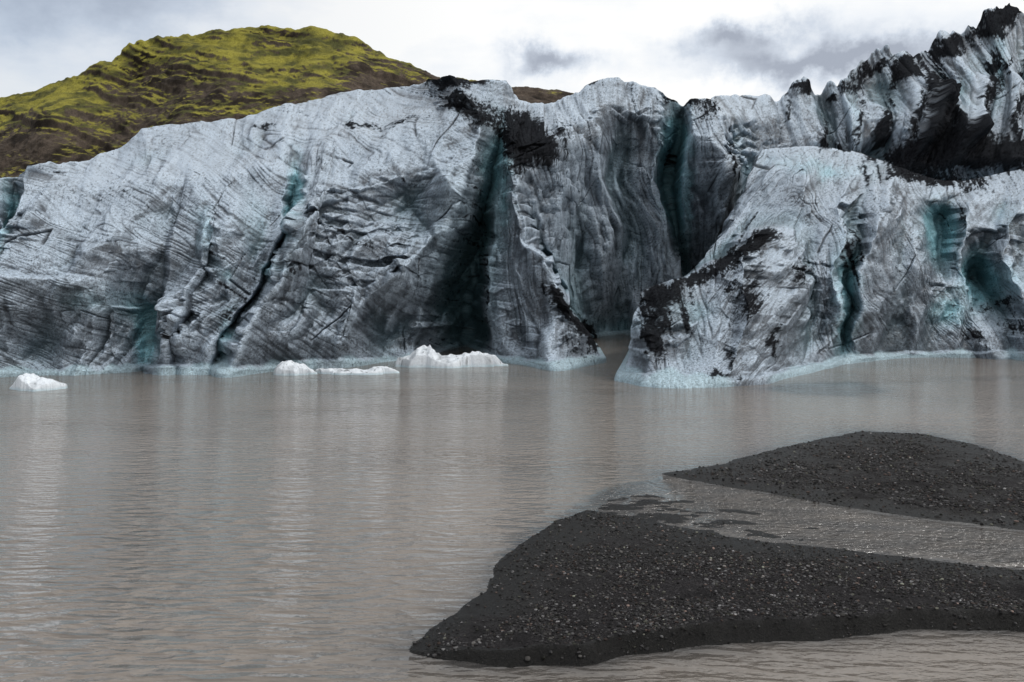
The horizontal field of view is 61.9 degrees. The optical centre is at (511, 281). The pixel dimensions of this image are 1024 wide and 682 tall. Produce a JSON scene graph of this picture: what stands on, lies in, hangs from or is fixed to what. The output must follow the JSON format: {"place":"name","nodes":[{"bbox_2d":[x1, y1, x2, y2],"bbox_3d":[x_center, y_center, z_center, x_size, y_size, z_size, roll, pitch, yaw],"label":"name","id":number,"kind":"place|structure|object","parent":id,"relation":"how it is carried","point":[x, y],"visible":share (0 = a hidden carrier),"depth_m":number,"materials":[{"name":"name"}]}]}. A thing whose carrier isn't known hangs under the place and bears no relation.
{"place":"outdoors","nodes":[
{"label":"outdoors","id":0,"kind":"place"},
{"bbox_2d":[0,25,573,177],"bbox_3d":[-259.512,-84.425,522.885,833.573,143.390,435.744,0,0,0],"label":"hill","id":1,"kind":"structure","parent":0,"point":[127,94],"depth_m":476.73,"materials":[{"name":"green plant"}]},
{"bbox_2d":[0,3,1023,388],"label":"glacier","id":2,"kind":"object","parent":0,"point":[870,209],"visible":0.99,"depth_m":89.70,"materials":[{"name":"grey ice"}]},
{"bbox_2d":[0,334,1023,681],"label":"water","id":3,"kind":"structure","parent":0,"point":[268,526],"depth_m":30.45,"materials":[{"name":"grey liquid"}]},
{"bbox_2d":[9,373,67,391],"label":"iceberg","id":4,"kind":"object","parent":3,"relation":"on","point":[32,382],"visible":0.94,"depth_m":62.65,"materials":[{"name":"white ice"}]},
{"bbox_2d":[274,360,316,375],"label":"iceberg","id":5,"kind":"object","parent":3,"relation":"on","point":[288,367],"visible":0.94,"depth_m":72.78,"materials":[{"name":"white ice"}]},
{"bbox_2d":[315,366,398,374],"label":"iceberg","id":6,"kind":"object","parent":3,"relation":"on","point":[379,370],"visible":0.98,"depth_m":73.50,"materials":[{"name":"white ice"}]},
{"bbox_2d":[395,345,508,367],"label":"iceberg","id":7,"kind":"object","parent":3,"relation":"on","point":[423,356],"visible":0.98,"depth_m":79.46,"materials":[{"name":"white ice"}]},
{"bbox_2d":[0,0,1023,105],"label":"sky","id":8,"kind":"structure","parent":0,"point":[686,50],"materials":[{"name":"grey"}]},
{"bbox_2d":[408,494,1023,667],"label":"sandbank","id":9,"kind":"structure","parent":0,"point":[768,630],"depth_m":20.97,"materials":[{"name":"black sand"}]},
{"bbox_2d":[662,430,1023,529],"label":"sandbank","id":10,"kind":"structure","parent":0,"point":[970,450],"depth_m":34.53,"materials":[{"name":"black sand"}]}
]}

